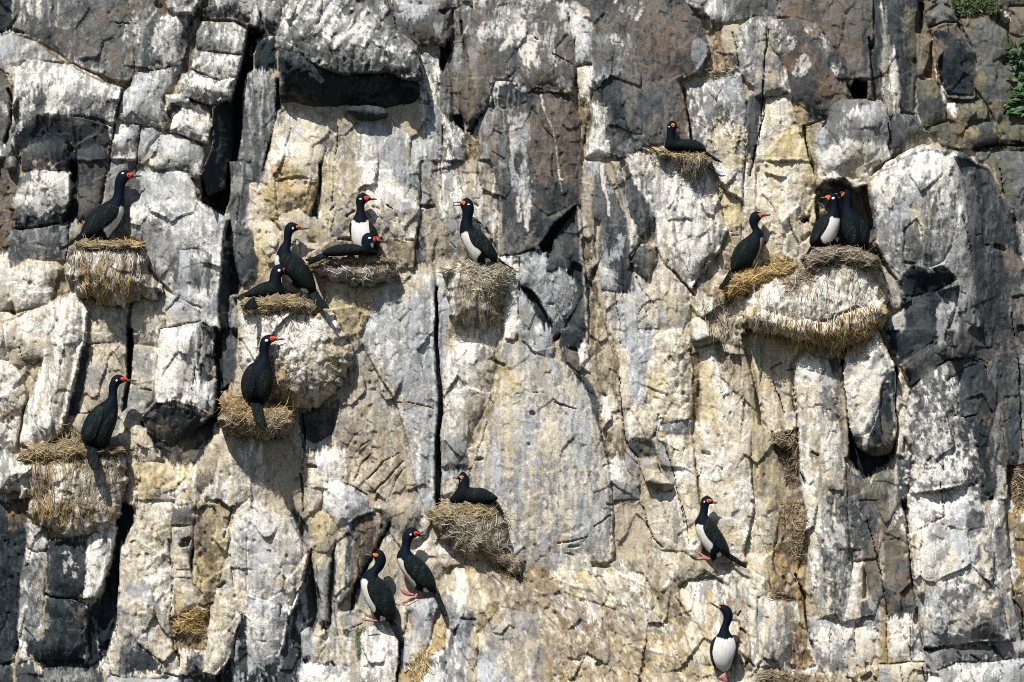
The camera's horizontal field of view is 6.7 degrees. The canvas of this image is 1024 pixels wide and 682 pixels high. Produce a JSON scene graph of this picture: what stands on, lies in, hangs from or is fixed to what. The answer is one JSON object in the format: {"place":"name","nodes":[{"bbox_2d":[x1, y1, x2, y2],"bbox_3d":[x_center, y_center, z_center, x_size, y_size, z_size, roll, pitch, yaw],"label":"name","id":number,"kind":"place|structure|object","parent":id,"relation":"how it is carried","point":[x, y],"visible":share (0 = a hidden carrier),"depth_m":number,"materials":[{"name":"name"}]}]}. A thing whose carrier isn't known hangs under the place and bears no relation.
{"place":"outdoors","nodes":[
{"label":"outdoors","id":0,"kind":"place"},
{"bbox_2d":[168,607,208,638],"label":"dry grass","id":1,"kind":"structure","parent":0,"point":[193,623],"depth_m":59.89,"materials":[{"name":"plant"}]},
{"bbox_2d":[0,0,1023,681],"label":"cliff","id":2,"kind":"structure","parent":0,"point":[568,392],"depth_m":59.98,"materials":[{"name":"grey stone"}]},
{"bbox_2d":[6,156,17,172],"bbox_3d":[-3.425,-1.209,60.096,0.081,0.114,0.251,0,0,0],"label":"boulder","id":3,"kind":"object","parent":2,"relation":"on","point":[12,164],"visible":1,"depth_m":60.02,"materials":[{"name":"grey stone"}]},
{"bbox_2d":[0,421,135,537],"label":"nest","id":4,"kind":"object","parent":2,"relation":"on","point":[65,488],"visible":1,"depth_m":59.78,"materials":[{"name":"plant"}]},
{"bbox_2d":[81,372,136,469],"bbox_3d":[-2.764,0.545,59.799,0.347,0.662,0.240,0,0,-31],"label":"cormorant","id":5,"kind":"object","parent":4,"relation":"on","point":[99,425],"visible":1,"depth_m":59.71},
{"bbox_2d":[65,232,164,309],"bbox_3d":[-2.716,-0.476,59.996,0.679,0.543,0.534,0,0,0],"label":"nest","id":6,"kind":"object","parent":2,"relation":"on","point":[113,273],"visible":1,"depth_m":59.85,"materials":[{"name":"plant"}]},
{"bbox_2d":[59,168,141,249],"bbox_3d":[-2.852,-0.902,59.964,0.608,0.567,0.229,0,0,-25],"label":"cormorant","id":7,"kind":"object","parent":6,"relation":"on","point":[102,222],"visible":1,"depth_m":59.93,"materials":[{"name":"black"}]},
{"bbox_2d":[212,382,297,443],"bbox_3d":[-1.750,0.492,59.922,0.586,0.427,0.557,0,0,0],"label":"nest","id":8,"kind":"object","parent":2,"relation":"on","point":[235,417],"visible":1,"depth_m":59.70,"materials":[{"name":"plant"}]},
{"bbox_2d":[241,335,284,428],"bbox_3d":[-1.715,0.278,59.717,0.256,0.641,0.234,0,0,39],"label":"cormorant","id":9,"kind":"object","parent":8,"relation":"on","point":[256,383],"visible":1,"depth_m":59.66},
{"bbox_2d":[237,292,353,411],"bbox_3d":[-1.483,0.076,59.958,0.807,0.824,0.498,0,0,0],"label":"nest","id":10,"kind":"object","parent":2,"relation":"attached to","point":[310,356],"visible":1,"depth_m":59.80,"materials":[{"name":"plant"}]},
{"bbox_2d":[243,264,292,309],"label":"cormorant","id":11,"kind":"object","parent":10,"relation":"on","point":[273,285],"visible":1,"depth_m":59.84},
{"bbox_2d":[274,221,328,308],"bbox_3d":[-1.393,-0.520,59.890,0.468,0.603,0.215,0,0,30],"label":"cormorant","id":12,"kind":"object","parent":10,"relation":"on","point":[298,274],"visible":1,"depth_m":59.88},
{"bbox_2d":[276,0,420,107],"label":"boulder","id":13,"kind":"object","parent":2,"relation":"on","point":[335,53],"visible":1,"depth_m":59.94,"materials":[{"name":"grey stone"}]},
{"bbox_2d":[305,250,407,286],"bbox_3d":[-1.068,-0.496,59.986,0.717,0.260,0.355,0,0,0],"label":"nest","id":14,"kind":"object","parent":2,"relation":"on","point":[367,271],"visible":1,"depth_m":59.86,"materials":[{"name":"plant"}]},
{"bbox_2d":[305,233,387,264],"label":"cormorant","id":15,"kind":"object","parent":14,"relation":"on","point":[368,241],"visible":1,"depth_m":59.79,"materials":[{"name":"black"}]},
{"bbox_2d":[349,192,379,250],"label":"cormorant","id":16,"kind":"object","parent":14,"relation":"on","point":[360,225],"visible":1,"depth_m":59.87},
{"bbox_2d":[355,626,365,661],"bbox_3d":[-1.034,2.065,59.834,0.077,0.241,0.058,0,0,0],"label":"moss tuft","id":17,"kind":"object","parent":2,"relation":"on","point":[358,636],"visible":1,"depth_m":59.84,"materials":[{"name":"green plant"}]},
{"bbox_2d":[347,105,388,120],"bbox_3d":[-0.986,-1.562,60.116,0.282,0.108,0.249,0,0,0],"label":"boulder","id":18,"kind":"object","parent":2,"relation":"on","point":[367,113],"visible":1,"depth_m":60.01,"materials":[{"name":"grey stone"}]},
{"bbox_2d":[360,550,401,641],"bbox_3d":[-0.904,1.735,59.758,0.228,0.627,0.224,0,0,-39],"label":"cormorant","id":19,"kind":"object","parent":2,"relation":"on","point":[377,593],"visible":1,"depth_m":59.70,"materials":[{"name":"black"}]},
{"bbox_2d":[406,646,432,681],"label":"dry grass","id":20,"kind":"structure","parent":2,"relation":"on","point":[423,659],"depth_m":59.62,"materials":[{"name":"plant"}]},
{"bbox_2d":[397,525,446,615],"bbox_3d":[-0.615,1.562,59.781,0.342,0.622,0.203,0,0,0],"label":"cormorant","id":21,"kind":"object","parent":2,"relation":"on","point":[417,572],"visible":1,"depth_m":59.74,"materials":[{"name":"black"}]},
{"bbox_2d":[423,496,529,581],"bbox_3d":[-0.234,1.347,59.895,0.744,0.598,0.438,0,0,21],"label":"nest","id":22,"kind":"object","parent":2,"relation":"on","point":[470,530],"visible":1,"depth_m":59.79,"materials":[{"name":"plant"}]},
{"bbox_2d":[449,472,503,513],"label":"cormorant","id":23,"kind":"object","parent":22,"relation":"on","point":[464,492],"visible":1,"depth_m":59.82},
{"bbox_2d":[436,257,520,334],"bbox_3d":[-0.230,-0.321,59.997,0.596,0.577,0.354,0,0,0],"label":"nest","id":24,"kind":"object","parent":2,"relation":"on","point":[476,292],"visible":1,"depth_m":59.91,"materials":[{"name":"plant"}]},
{"bbox_2d":[453,197,516,271],"bbox_3d":[-0.189,-0.728,59.955,0.410,0.513,0.187,0,0,23],"label":"cormorant","id":25,"kind":"object","parent":24,"relation":"on","point":[479,246],"visible":1,"depth_m":59.92,"materials":[{"name":"black"}]},
{"bbox_2d":[579,96,588,104],"bbox_3d":[0.491,-1.647,60.088,0.072,0.058,0.025,0,0,5],"label":"moss tuft","id":26,"kind":"object","parent":2,"relation":"on","point":[583,100],"visible":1,"depth_m":60.09,"materials":[{"name":"green plant"}]},
{"bbox_2d":[640,458,673,490],"bbox_3d":[0.990,0.911,59.954,0.228,0.228,0.258,0,0,0],"label":"boulder","id":27,"kind":"object","parent":2,"relation":"on","point":[654,477],"visible":1,"depth_m":59.87,"materials":[{"name":"beige stone"}]},
{"bbox_2d":[644,143,716,184],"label":"nest","id":28,"kind":"object","parent":2,"relation":"on","point":[694,165],"visible":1,"depth_m":59.90,"materials":[{"name":"plant"}]},
{"bbox_2d":[664,121,720,161],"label":"cormorant","id":29,"kind":"object","parent":28,"relation":"on","point":[674,144],"visible":1,"depth_m":59.90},
{"bbox_2d":[690,317,719,345],"bbox_3d":[1.319,-0.064,60.025,0.202,0.202,0.282,0,0,0],"label":"boulder","id":30,"kind":"object","parent":2,"relation":"on","point":[699,334],"visible":1,"depth_m":59.91,"materials":[{"name":"beige stone"}]},
{"bbox_2d":[698,65,736,79],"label":"dry grass","id":31,"kind":"structure","parent":2,"relation":"on","point":[711,72],"depth_m":60.11,"materials":[{"name":"plant"}]},
{"bbox_2d":[699,294,736,348],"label":"dry grass","id":32,"kind":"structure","parent":2,"relation":"on","point":[719,317],"depth_m":59.99,"materials":[{"name":"plant"}]},
{"bbox_2d":[695,495,746,567],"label":"cormorant","id":33,"kind":"object","parent":2,"relation":"on","point":[711,538],"visible":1,"depth_m":59.74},
{"bbox_2d":[710,602,737,681],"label":"cormorant","id":34,"kind":"object","parent":2,"relation":"on","point":[723,649],"visible":1,"depth_m":59.47,"materials":[{"name":"white"}]},
{"bbox_2d":[711,254,799,302],"bbox_3d":[1.692,-0.442,60.031,0.662,0.392,0.336,0,0,0],"label":"nest","id":35,"kind":"object","parent":2,"relation":"on","point":[742,281],"visible":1,"depth_m":59.91,"materials":[{"name":"plant"}]},
{"bbox_2d":[719,211,770,288],"bbox_3d":[1.591,-0.620,59.967,0.362,0.532,0.188,0,0,0],"label":"cormorant","id":36,"kind":"object","parent":35,"relation":"on","point":[746,251],"visible":1,"depth_m":59.92,"materials":[{"name":"black"}]},
{"bbox_2d":[755,669,809,681],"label":"dry grass","id":37,"kind":"structure","parent":2,"relation":"on","point":[773,677],"depth_m":59.67,"materials":[{"name":"plant"}]},
{"bbox_2d":[779,498,808,562],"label":"dry grass","id":38,"kind":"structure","parent":2,"relation":"on","point":[792,533],"depth_m":59.90,"materials":[{"name":"plant"}]},
{"bbox_2d":[742,239,893,362],"bbox_3d":[2.100,-0.274,60.042,1.050,0.852,0.640,0,0,0],"label":"nest","id":39,"kind":"object","parent":2,"relation":"on","point":[834,298],"visible":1,"depth_m":59.81,"materials":[{"name":"plant"}]},
{"bbox_2d":[758,342,762,379],"bbox_3d":[1.700,0.150,60.051,0.029,0.284,0.014,0,0,0],"label":"green cord","id":40,"kind":"object","parent":39,"relation":"hanging from","point":[761,351],"visible":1,"depth_m":60.05,"materials":[{"name":"green"}]},
{"bbox_2d":[802,193,840,262],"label":"cormorant","id":41,"kind":"object","parent":39,"relation":"on","point":[826,227],"visible":1,"depth_m":59.97,"materials":[{"name":"black"}]},
{"bbox_2d":[834,188,869,271],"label":"cormorant","id":42,"kind":"object","parent":39,"relation":"on","point":[855,228],"visible":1,"depth_m":59.97,"materials":[{"name":"black"}]},
{"bbox_2d":[842,332,896,456],"bbox_3d":[2.445,0.353,60.168,0.370,0.874,0.702,0,0,0],"label":"boulder","id":43,"kind":"object","parent":2,"relation":"on","point":[869,375],"visible":1,"depth_m":59.88,"materials":[{"name":"white stone"}]},
{"bbox_2d":[950,0,999,15],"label":"leafy plant","id":44,"kind":"object","parent":2,"relation":"on","point":[972,7],"depth_m":60.18,"materials":[{"name":"green plant"}]},
{"bbox_2d":[1002,86,1023,107],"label":"leafy plant","id":45,"kind":"object","parent":2,"relation":"on","point":[1016,95],"visible":1,"depth_m":60.06,"materials":[{"name":"green plant"}]},
{"bbox_2d":[1003,37,1023,91],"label":"leafy plant","id":46,"kind":"object","parent":2,"relation":"on","point":[1018,65],"visible":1,"depth_m":60.09,"materials":[{"name":"green plant"}]},
{"bbox_2d":[1007,106,1023,116],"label":"leafy plant","id":47,"kind":"object","parent":2,"relation":"on","point":[1019,111],"visible":1,"depth_m":60.05,"materials":[{"name":"green plant"}]},
{"bbox_2d":[764,587,795,601],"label":"dry grass","id":48,"kind":"structure","parent":0,"point":[780,593],"depth_m":59.82,"materials":[{"name":"plant"}]},
{"bbox_2d":[767,430,799,487],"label":"dry grass","id":49,"kind":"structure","parent":0,"point":[788,451],"depth_m":59.99,"materials":[{"name":"plant"}]},
{"bbox_2d":[1007,461,1023,513],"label":"dry grass","id":50,"kind":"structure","parent":0,"point":[1016,482],"depth_m":59.97,"materials":[{"name":"plant"}]}
]}

